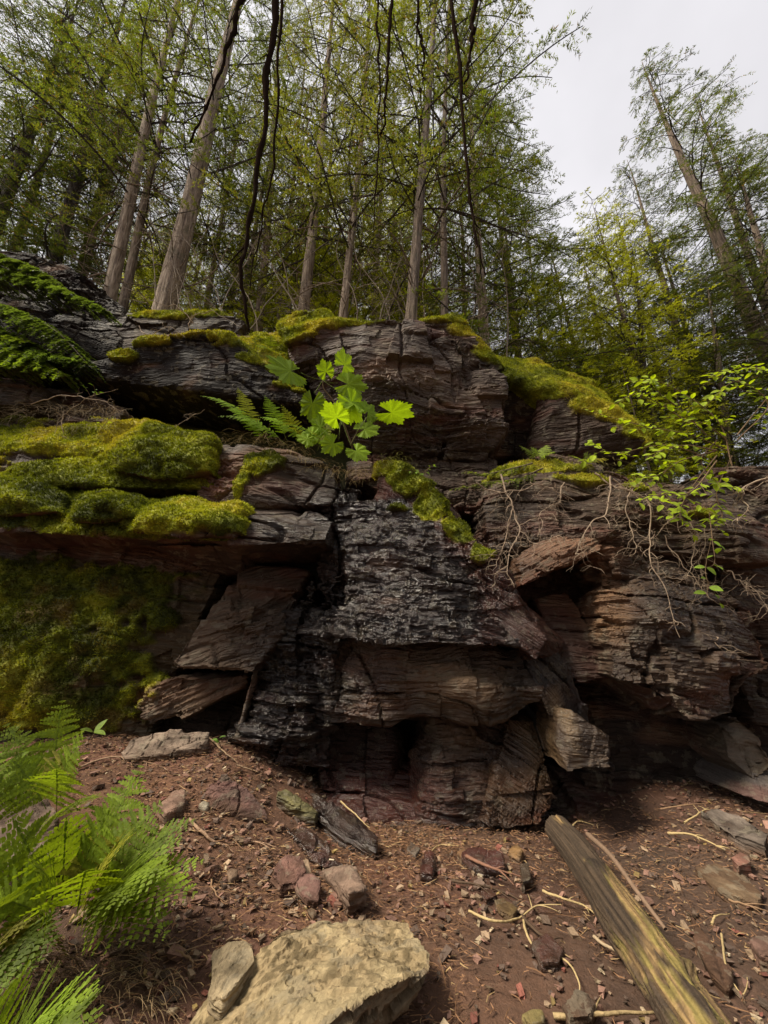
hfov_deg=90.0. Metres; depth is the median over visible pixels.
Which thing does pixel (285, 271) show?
bare sapling
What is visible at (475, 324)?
conifer
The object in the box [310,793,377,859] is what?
wet plate
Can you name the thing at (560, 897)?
stick
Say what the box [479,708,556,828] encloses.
rock
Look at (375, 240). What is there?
conifer
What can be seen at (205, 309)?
conifer
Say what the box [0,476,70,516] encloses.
moss cushion
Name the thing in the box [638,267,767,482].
conifer
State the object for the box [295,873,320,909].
pink stone
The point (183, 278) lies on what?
bare sapling
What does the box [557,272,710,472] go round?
conifer
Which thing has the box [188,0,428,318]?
conifer
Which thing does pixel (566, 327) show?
conifer
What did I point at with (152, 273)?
conifer
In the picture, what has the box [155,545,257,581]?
dark rock
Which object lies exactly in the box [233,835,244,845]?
stone
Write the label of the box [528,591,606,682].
recess slab
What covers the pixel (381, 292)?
bare sapling
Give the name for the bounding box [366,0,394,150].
hanging branch
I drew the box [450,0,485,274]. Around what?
hanging branch
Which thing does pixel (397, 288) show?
bare sapling
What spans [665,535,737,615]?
dry root
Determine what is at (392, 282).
bare sapling
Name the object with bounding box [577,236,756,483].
conifer
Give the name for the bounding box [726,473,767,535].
dry root
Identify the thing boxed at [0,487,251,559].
mossy ledge
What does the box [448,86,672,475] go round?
conifer
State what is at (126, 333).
shaded ledge
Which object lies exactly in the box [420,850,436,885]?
red shard
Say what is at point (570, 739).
hanging block
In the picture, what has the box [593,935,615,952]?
stick
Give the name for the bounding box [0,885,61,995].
fern
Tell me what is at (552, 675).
dark ridge
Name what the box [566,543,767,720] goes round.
buttress
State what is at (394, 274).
bare sapling
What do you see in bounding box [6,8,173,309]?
conifer
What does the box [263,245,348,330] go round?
conifer
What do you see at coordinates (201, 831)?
stick
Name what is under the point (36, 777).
fern
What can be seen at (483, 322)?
conifer
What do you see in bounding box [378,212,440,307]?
bare sapling
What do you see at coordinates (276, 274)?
bare sapling
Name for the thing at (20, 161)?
conifer
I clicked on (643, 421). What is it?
conifer
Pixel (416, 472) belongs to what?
seedling
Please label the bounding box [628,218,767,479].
conifer
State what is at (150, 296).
conifer
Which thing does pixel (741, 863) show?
block stone
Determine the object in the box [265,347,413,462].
broadleaf plant
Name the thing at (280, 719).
wet rock pillar
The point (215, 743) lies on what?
stick
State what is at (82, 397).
dry root
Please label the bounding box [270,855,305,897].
pink stone
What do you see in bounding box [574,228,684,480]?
conifer
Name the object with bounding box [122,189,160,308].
conifer
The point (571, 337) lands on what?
conifer
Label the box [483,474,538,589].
dry root
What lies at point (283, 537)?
slate ledge
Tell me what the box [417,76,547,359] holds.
conifer
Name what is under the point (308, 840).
wet red rock
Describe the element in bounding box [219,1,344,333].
conifer
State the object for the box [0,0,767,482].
sky
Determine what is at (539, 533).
dry root
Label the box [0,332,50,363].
conifer bough
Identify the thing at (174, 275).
bare sapling
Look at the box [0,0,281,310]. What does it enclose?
conifer
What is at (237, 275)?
bare sapling
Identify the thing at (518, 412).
dark corner block
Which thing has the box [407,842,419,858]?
white stone
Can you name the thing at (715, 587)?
hanging sprig
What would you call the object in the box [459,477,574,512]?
dry root
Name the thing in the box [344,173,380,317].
conifer
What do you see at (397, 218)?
conifer
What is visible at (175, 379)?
arched overhang
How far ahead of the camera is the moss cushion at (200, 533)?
3.15 m
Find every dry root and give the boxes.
[31,388,123,415]
[53,389,116,454]
[54,405,63,432]
[124,287,193,322]
[134,325,181,337]
[187,310,237,329]
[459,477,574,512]
[468,506,528,579]
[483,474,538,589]
[503,515,572,558]
[511,482,584,538]
[568,476,635,573]
[594,472,702,537]
[611,489,659,561]
[612,478,683,636]
[661,523,723,589]
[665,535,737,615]
[686,517,739,612]
[701,632,766,666]
[721,570,767,620]
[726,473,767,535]
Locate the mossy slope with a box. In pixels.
[237,332,305,398]
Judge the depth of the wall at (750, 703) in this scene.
3.60 m
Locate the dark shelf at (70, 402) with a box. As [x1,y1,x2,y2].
[3,378,135,419]
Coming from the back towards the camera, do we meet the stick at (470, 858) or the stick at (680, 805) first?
the stick at (680, 805)
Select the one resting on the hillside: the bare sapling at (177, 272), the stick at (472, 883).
the bare sapling at (177, 272)
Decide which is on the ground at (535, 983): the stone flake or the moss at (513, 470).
the stone flake
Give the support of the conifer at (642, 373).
on the hillside
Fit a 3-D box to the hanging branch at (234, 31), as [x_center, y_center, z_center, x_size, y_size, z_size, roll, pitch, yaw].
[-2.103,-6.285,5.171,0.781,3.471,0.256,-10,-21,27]
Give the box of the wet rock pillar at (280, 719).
[226,581,325,768]
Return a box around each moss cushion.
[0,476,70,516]
[72,489,146,523]
[106,422,220,481]
[118,497,250,545]
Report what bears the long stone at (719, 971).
on the ground at (535, 983)
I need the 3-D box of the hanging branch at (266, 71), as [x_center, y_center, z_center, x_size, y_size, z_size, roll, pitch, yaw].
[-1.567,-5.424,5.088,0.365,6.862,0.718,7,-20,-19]
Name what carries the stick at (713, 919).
on the ground at (535, 983)
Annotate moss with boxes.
[0,307,712,738]
[450,468,542,490]
[464,463,532,477]
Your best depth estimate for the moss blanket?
5.08 m
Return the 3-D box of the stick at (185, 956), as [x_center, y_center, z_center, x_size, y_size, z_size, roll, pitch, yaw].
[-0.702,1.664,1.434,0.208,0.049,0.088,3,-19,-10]
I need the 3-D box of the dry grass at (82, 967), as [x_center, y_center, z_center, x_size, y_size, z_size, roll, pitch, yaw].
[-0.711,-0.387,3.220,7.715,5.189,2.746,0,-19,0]
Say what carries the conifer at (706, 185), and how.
on the hillside
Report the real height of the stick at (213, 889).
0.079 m
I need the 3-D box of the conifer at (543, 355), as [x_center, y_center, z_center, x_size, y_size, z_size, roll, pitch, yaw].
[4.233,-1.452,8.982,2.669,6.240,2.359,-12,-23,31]
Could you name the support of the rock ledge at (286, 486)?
on the slate ledge at (283, 537)
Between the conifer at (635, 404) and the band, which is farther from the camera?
the conifer at (635, 404)
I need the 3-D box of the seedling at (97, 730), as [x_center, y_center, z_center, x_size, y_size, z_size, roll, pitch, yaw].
[-1.844,1.408,2.466,0.148,0.119,0.120,3,-19,-9]
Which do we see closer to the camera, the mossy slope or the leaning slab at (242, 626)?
the leaning slab at (242, 626)
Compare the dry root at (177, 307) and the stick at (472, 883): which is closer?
the stick at (472, 883)
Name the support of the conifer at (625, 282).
on the hillside
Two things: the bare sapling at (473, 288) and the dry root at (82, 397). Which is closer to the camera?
the dry root at (82, 397)
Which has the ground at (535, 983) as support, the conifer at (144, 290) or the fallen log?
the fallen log
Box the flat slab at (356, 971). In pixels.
[189,918,429,1023]
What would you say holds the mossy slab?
on the ground at (535, 983)
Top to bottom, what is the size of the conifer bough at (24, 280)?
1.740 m
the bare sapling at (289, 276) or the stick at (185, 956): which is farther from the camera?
the bare sapling at (289, 276)
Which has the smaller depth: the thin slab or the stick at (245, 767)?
the stick at (245, 767)
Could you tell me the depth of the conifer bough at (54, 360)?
4.81 m
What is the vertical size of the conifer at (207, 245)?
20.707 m
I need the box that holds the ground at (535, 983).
[0,732,767,1023]
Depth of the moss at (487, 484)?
3.81 m
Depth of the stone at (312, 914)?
1.67 m
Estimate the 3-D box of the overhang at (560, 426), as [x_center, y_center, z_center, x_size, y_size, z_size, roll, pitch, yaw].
[2.473,-1.033,5.398,1.296,1.226,1.558,0,-19,0]
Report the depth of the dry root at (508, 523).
3.11 m
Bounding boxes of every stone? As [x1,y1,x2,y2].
[103,1015,113,1023]
[156,789,185,826]
[198,801,208,813]
[226,868,237,886]
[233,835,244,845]
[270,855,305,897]
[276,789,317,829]
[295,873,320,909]
[307,908,316,920]
[321,865,367,917]
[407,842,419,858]
[457,848,464,862]
[494,898,516,922]
[505,536,601,587]
[508,844,523,864]
[522,1009,544,1023]
[561,989,596,1023]
[685,909,733,999]
[695,863,763,912]
[701,809,767,860]
[732,852,751,877]
[750,936,767,973]
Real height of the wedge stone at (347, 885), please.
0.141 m
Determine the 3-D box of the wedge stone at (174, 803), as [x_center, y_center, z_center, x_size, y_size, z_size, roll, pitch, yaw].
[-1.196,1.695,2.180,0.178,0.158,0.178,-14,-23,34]
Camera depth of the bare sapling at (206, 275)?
7.23 m
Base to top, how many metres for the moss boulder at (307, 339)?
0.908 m
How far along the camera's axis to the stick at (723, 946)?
1.44 m
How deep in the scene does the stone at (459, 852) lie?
2.22 m
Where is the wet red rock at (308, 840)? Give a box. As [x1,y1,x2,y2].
[287,826,341,868]
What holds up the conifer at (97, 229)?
on the hillside
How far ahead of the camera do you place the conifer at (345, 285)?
8.04 m
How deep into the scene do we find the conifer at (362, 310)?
9.72 m
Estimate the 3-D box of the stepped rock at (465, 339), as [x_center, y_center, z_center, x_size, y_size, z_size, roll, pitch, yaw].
[1.076,-2.264,5.739,1.244,1.139,0.952,0,-19,0]
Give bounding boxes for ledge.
[0,415,211,498]
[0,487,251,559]
[87,309,249,348]
[197,444,341,513]
[227,509,335,565]
[470,454,767,572]
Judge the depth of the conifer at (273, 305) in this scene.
10.30 m
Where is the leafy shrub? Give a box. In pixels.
[581,363,767,541]
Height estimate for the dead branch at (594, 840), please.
0.157 m
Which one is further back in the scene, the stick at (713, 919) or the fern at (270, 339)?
the fern at (270, 339)
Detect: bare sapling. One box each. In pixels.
[100,221,245,323]
[108,222,177,309]
[126,222,200,310]
[136,221,216,309]
[147,220,192,308]
[149,221,202,309]
[163,220,254,315]
[175,223,212,308]
[194,213,267,330]
[220,220,319,314]
[221,221,278,308]
[234,217,379,329]
[234,220,309,310]
[249,214,317,311]
[327,221,379,319]
[337,223,404,319]
[341,206,403,314]
[351,220,434,320]
[354,220,434,321]
[366,220,447,320]
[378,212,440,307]
[379,229,422,313]
[397,236,440,317]
[439,221,503,336]
[462,224,537,328]
[488,225,534,356]
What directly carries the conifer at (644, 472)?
on the hillside
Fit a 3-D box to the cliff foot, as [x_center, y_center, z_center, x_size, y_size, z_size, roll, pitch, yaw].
[0.744,2.283,3.197,2.659,0.418,1.286,0,-19,0]
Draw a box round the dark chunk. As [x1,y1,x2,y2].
[520,863,530,893]
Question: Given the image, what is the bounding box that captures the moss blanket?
[500,357,652,454]
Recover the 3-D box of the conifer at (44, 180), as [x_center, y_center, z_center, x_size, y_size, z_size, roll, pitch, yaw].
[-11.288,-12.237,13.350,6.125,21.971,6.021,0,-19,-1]
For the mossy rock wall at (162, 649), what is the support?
on the ground at (535, 983)
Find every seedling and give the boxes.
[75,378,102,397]
[80,719,106,739]
[212,735,224,748]
[398,464,435,476]
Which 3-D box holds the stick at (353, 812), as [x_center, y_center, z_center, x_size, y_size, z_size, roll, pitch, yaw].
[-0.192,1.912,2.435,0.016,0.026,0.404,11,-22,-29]
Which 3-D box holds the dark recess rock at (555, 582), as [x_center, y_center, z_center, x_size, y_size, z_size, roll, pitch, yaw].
[1.764,0.816,3.967,1.296,1.709,1.051,0,-19,0]
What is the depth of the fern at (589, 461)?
4.01 m
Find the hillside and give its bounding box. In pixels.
[55,388,544,750]
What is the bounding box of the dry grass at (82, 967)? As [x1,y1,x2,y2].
[0,325,676,1023]
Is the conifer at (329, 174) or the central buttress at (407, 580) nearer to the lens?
the central buttress at (407, 580)
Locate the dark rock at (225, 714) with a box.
[161,688,248,734]
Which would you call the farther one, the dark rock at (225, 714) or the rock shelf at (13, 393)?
the rock shelf at (13, 393)
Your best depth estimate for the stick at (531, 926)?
1.60 m
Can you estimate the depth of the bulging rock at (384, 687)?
2.93 m
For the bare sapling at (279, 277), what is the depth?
7.76 m
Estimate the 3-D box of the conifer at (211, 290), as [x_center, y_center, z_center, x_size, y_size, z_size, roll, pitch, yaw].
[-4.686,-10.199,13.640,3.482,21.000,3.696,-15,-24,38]
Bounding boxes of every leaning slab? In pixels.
[135,671,252,722]
[174,565,315,672]
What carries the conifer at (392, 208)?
on the hillside
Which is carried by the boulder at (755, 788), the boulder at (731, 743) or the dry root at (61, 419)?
the boulder at (731, 743)
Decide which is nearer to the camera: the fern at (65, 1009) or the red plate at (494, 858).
the fern at (65, 1009)
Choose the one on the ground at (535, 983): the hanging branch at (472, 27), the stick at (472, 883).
the stick at (472, 883)
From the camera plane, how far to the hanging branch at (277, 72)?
5.08 m
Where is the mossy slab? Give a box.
[120,729,209,764]
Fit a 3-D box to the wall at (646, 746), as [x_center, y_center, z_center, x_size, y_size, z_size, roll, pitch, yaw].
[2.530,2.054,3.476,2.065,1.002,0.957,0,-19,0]
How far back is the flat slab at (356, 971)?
1.24 m
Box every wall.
[0,544,236,741]
[573,682,767,792]
[679,466,767,727]
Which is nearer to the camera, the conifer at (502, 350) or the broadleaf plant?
the broadleaf plant
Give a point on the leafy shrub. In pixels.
(717, 484)
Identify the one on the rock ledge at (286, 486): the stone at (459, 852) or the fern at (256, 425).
the fern at (256, 425)
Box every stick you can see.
[77,756,166,769]
[77,981,97,994]
[171,943,214,969]
[188,817,275,852]
[208,871,236,908]
[209,737,239,762]
[236,764,257,771]
[340,801,369,827]
[451,879,538,911]
[465,854,519,884]
[468,895,560,922]
[521,914,563,947]
[522,919,580,989]
[542,889,594,914]
[553,995,654,1020]
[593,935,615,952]
[660,802,705,809]
[667,832,729,849]
[683,806,708,823]
[710,913,729,924]
[720,933,747,994]
[728,898,767,915]
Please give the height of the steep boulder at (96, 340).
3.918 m
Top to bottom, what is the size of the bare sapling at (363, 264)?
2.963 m
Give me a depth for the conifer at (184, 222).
8.84 m
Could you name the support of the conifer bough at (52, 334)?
attached to the steep boulder at (96, 340)
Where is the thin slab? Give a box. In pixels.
[235,671,258,735]
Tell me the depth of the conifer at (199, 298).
11.04 m
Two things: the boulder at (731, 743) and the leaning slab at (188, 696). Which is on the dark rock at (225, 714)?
the leaning slab at (188, 696)
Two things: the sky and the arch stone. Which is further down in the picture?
the arch stone
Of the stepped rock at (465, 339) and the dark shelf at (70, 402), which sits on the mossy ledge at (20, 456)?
the dark shelf at (70, 402)
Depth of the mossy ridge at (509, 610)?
3.19 m
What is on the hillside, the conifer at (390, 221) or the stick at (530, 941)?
the conifer at (390, 221)
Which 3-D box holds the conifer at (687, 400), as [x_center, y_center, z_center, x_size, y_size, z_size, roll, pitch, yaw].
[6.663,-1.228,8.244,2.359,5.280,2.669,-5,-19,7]
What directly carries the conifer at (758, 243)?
on the hillside
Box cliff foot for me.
[317,743,627,825]
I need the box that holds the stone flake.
[207,940,253,1020]
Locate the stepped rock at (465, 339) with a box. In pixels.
[420,314,504,371]
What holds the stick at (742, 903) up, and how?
on the ground at (535, 983)
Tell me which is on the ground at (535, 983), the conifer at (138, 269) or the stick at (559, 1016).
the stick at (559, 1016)
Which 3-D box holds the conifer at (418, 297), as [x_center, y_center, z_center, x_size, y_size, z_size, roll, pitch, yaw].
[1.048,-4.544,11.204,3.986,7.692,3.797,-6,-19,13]
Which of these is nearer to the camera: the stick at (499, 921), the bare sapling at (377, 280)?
the stick at (499, 921)
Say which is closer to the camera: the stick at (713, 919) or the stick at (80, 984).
the stick at (80, 984)
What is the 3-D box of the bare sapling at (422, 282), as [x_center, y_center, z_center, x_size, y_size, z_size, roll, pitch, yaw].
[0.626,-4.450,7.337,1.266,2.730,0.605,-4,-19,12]
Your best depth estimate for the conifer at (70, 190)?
9.99 m
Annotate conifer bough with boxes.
[0,253,81,306]
[0,267,121,326]
[0,303,106,383]
[0,326,96,385]
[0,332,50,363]
[0,343,79,392]
[0,360,46,386]
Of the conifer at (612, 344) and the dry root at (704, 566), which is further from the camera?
the conifer at (612, 344)
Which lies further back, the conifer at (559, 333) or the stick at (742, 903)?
the conifer at (559, 333)
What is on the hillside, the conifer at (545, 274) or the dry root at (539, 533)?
the conifer at (545, 274)
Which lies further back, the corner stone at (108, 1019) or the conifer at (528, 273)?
the conifer at (528, 273)
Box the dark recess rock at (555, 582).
[503,559,598,682]
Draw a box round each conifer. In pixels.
[0,0,123,264]
[0,0,130,283]
[0,0,182,309]
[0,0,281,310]
[5,7,170,300]
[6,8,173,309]
[20,0,248,312]
[36,0,319,322]
[100,228,156,311]
[102,210,220,312]
[118,42,278,330]
[121,227,201,312]
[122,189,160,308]
[128,249,157,312]
[130,0,359,332]
[178,189,219,306]
[180,229,256,321]
[181,227,253,315]
[182,88,297,332]
[187,54,287,332]
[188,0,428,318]
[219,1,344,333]
[220,203,363,331]
[238,0,464,322]
[243,200,334,331]
[248,268,297,332]
[249,173,366,329]
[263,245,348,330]
[269,0,559,350]
[271,24,371,310]
[285,235,406,321]
[294,45,451,320]
[327,0,592,355]
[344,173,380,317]
[352,85,434,319]
[355,167,399,318]
[358,108,508,328]
[365,242,432,321]
[368,234,403,310]
[369,260,471,319]
[380,3,694,373]
[396,268,449,320]
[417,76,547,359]
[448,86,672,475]
[453,305,498,350]
[467,240,652,419]
[485,97,575,359]
[492,341,514,356]
[496,165,611,373]
[527,229,752,479]
[527,276,683,477]
[533,348,566,370]
[552,330,627,473]
[556,186,736,483]
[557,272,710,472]
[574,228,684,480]
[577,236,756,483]
[590,193,746,476]
[593,150,767,482]
[593,302,727,482]
[596,382,700,483]
[602,314,706,476]
[607,354,709,483]
[618,44,767,465]
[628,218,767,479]
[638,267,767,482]
[649,348,761,479]
[662,142,767,466]
[668,76,767,461]
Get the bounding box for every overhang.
[70,330,318,443]
[288,317,461,459]
[519,385,644,471]
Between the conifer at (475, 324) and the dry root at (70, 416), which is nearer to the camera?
the dry root at (70, 416)
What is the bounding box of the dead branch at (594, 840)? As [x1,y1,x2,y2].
[586,832,667,930]
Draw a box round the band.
[345,453,497,526]
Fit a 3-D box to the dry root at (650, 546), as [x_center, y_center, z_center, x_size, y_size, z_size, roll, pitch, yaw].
[2.151,0.304,3.068,0.468,1.334,0.297,15,-24,-37]
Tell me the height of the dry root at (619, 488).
0.610 m
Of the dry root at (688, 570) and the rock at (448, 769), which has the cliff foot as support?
the rock at (448, 769)
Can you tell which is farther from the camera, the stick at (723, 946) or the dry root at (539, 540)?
the dry root at (539, 540)
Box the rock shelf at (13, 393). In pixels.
[0,379,66,418]
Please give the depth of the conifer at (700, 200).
12.28 m
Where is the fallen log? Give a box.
[544,814,731,1023]
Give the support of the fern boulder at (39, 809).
on the ground at (535, 983)
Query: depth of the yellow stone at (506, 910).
1.73 m
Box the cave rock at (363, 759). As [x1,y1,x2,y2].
[317,722,406,796]
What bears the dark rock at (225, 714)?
on the ground at (535, 983)
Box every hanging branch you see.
[183,0,244,142]
[224,0,284,329]
[249,0,287,287]
[358,0,390,228]
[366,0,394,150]
[409,0,425,84]
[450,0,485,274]
[460,0,483,84]
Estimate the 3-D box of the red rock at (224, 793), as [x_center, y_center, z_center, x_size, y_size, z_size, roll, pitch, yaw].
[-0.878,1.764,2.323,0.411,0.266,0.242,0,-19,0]
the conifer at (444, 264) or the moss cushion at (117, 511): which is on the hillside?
the conifer at (444, 264)
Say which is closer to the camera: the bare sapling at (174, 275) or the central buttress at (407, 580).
the central buttress at (407, 580)
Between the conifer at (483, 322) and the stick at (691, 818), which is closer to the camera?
the stick at (691, 818)
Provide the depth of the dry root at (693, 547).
3.09 m
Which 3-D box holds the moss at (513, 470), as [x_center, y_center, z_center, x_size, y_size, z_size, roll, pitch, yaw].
[1.170,-0.421,3.949,0.794,0.247,0.244,2,-19,-5]
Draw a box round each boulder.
[0,251,128,389]
[0,795,58,918]
[277,309,331,347]
[685,714,767,778]
[693,758,767,802]
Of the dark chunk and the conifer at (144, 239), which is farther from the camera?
the conifer at (144, 239)
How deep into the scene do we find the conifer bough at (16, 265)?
5.75 m
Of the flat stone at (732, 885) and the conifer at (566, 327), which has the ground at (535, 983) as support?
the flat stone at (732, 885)
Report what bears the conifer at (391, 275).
on the hillside
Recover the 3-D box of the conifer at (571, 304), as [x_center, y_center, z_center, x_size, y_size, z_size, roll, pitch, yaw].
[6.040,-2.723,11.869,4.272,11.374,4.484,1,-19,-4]
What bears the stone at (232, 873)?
on the ground at (535, 983)
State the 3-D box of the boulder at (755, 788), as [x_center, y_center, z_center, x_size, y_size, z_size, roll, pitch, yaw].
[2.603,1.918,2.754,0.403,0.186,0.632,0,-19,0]
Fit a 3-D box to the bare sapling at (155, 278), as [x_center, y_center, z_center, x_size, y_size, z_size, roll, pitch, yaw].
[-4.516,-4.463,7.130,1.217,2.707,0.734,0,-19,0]
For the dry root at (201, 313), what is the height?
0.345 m
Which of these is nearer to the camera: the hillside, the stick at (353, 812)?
the stick at (353, 812)
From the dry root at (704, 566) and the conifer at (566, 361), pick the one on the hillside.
the conifer at (566, 361)
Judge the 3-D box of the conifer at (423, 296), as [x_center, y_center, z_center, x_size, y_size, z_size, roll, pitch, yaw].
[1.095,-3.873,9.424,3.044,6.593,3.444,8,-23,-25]
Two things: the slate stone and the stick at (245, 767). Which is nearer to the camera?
the slate stone
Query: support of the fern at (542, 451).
on the ledge at (588, 506)
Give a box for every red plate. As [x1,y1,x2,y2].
[461,847,504,878]
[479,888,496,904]
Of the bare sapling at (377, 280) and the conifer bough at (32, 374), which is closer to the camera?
the conifer bough at (32, 374)
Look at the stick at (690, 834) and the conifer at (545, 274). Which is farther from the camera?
the conifer at (545, 274)
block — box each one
[442,342,508,462]
[494,391,534,466]
[535,707,609,770]
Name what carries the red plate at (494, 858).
on the ground at (535, 983)
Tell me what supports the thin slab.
on the wet rock pillar at (280, 719)
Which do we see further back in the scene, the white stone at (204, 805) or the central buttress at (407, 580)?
the central buttress at (407, 580)
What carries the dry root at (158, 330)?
on the arched overhang at (175, 379)
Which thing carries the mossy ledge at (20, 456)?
on the mossy ledge at (24, 536)
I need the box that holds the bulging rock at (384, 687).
[322,637,543,727]
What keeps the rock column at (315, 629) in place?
on the wet rock pillar at (280, 719)
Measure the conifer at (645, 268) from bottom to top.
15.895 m
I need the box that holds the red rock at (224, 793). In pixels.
[204,774,266,823]
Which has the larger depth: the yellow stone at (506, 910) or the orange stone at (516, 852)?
the orange stone at (516, 852)
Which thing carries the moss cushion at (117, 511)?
on the mossy ledge at (24, 536)
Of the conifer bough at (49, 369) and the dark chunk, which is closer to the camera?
the dark chunk
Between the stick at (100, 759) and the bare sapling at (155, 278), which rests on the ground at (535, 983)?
the stick at (100, 759)
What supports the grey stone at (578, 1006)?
on the ground at (535, 983)
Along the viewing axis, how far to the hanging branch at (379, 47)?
5.44 m
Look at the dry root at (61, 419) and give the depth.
4.22 m
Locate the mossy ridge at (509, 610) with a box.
[373,460,564,659]
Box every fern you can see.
[0,700,100,829]
[0,765,204,955]
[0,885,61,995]
[0,960,103,1023]
[205,389,333,450]
[251,336,279,350]
[520,445,554,459]
[574,452,603,463]
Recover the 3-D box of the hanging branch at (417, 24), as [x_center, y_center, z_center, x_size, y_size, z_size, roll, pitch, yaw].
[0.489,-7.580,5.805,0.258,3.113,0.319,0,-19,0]
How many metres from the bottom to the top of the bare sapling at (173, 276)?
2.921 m
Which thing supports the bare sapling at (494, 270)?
on the hillside
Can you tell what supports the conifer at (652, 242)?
on the hillside
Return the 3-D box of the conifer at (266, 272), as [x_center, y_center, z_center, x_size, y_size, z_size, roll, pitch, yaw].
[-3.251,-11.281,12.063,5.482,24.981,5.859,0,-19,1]
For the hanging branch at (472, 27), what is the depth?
5.09 m
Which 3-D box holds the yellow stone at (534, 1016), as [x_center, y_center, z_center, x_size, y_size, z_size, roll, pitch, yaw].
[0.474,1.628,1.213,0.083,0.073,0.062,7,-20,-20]
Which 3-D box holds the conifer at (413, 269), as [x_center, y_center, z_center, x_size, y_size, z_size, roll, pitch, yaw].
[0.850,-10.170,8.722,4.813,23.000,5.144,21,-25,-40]
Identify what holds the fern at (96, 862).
on the ground at (535, 983)
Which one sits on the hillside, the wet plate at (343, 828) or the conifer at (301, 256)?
the conifer at (301, 256)
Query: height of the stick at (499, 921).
0.042 m
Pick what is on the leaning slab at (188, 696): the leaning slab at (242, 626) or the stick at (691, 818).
the leaning slab at (242, 626)
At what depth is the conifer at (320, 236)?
14.31 m
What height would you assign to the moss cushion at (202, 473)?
0.837 m
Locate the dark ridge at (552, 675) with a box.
[523,652,614,771]
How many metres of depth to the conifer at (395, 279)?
13.11 m
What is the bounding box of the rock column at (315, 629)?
[297,486,361,767]
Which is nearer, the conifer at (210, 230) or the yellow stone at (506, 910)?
the yellow stone at (506, 910)
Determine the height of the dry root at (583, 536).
0.880 m
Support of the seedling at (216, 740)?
on the ground at (535, 983)
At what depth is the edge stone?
1.45 m
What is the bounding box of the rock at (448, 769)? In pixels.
[407,717,518,831]
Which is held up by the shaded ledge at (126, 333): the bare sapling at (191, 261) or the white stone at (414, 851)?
the bare sapling at (191, 261)
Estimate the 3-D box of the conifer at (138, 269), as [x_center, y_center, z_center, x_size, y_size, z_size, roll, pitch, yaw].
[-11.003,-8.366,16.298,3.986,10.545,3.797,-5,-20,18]
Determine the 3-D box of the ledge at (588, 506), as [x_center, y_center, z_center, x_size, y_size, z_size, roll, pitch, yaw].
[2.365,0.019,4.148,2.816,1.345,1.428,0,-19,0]
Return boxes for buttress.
[329,494,520,648]
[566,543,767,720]
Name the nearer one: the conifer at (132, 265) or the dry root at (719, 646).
the dry root at (719, 646)
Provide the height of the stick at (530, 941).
0.039 m
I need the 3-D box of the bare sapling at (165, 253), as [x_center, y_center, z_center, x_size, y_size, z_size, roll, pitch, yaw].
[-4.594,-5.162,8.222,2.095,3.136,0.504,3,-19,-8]
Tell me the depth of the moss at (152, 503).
3.59 m
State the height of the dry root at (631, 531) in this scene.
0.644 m
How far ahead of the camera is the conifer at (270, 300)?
12.51 m
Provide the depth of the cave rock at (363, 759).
3.13 m
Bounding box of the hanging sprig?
[694,512,725,607]
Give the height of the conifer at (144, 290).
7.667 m
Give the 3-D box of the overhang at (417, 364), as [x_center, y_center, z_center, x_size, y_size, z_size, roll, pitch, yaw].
[-0.151,-1.516,5.696,2.595,1.994,1.782,0,-19,0]
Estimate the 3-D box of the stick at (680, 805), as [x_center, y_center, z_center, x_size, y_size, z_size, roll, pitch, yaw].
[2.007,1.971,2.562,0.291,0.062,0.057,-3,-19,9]
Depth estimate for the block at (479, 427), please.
4.97 m
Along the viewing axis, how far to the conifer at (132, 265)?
9.10 m
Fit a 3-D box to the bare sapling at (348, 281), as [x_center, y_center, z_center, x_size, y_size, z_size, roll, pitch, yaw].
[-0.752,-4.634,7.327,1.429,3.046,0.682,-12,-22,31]
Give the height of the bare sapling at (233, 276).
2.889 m
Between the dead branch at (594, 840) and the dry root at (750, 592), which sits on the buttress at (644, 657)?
the dry root at (750, 592)
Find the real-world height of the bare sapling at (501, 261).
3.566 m
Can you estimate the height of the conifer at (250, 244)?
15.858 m

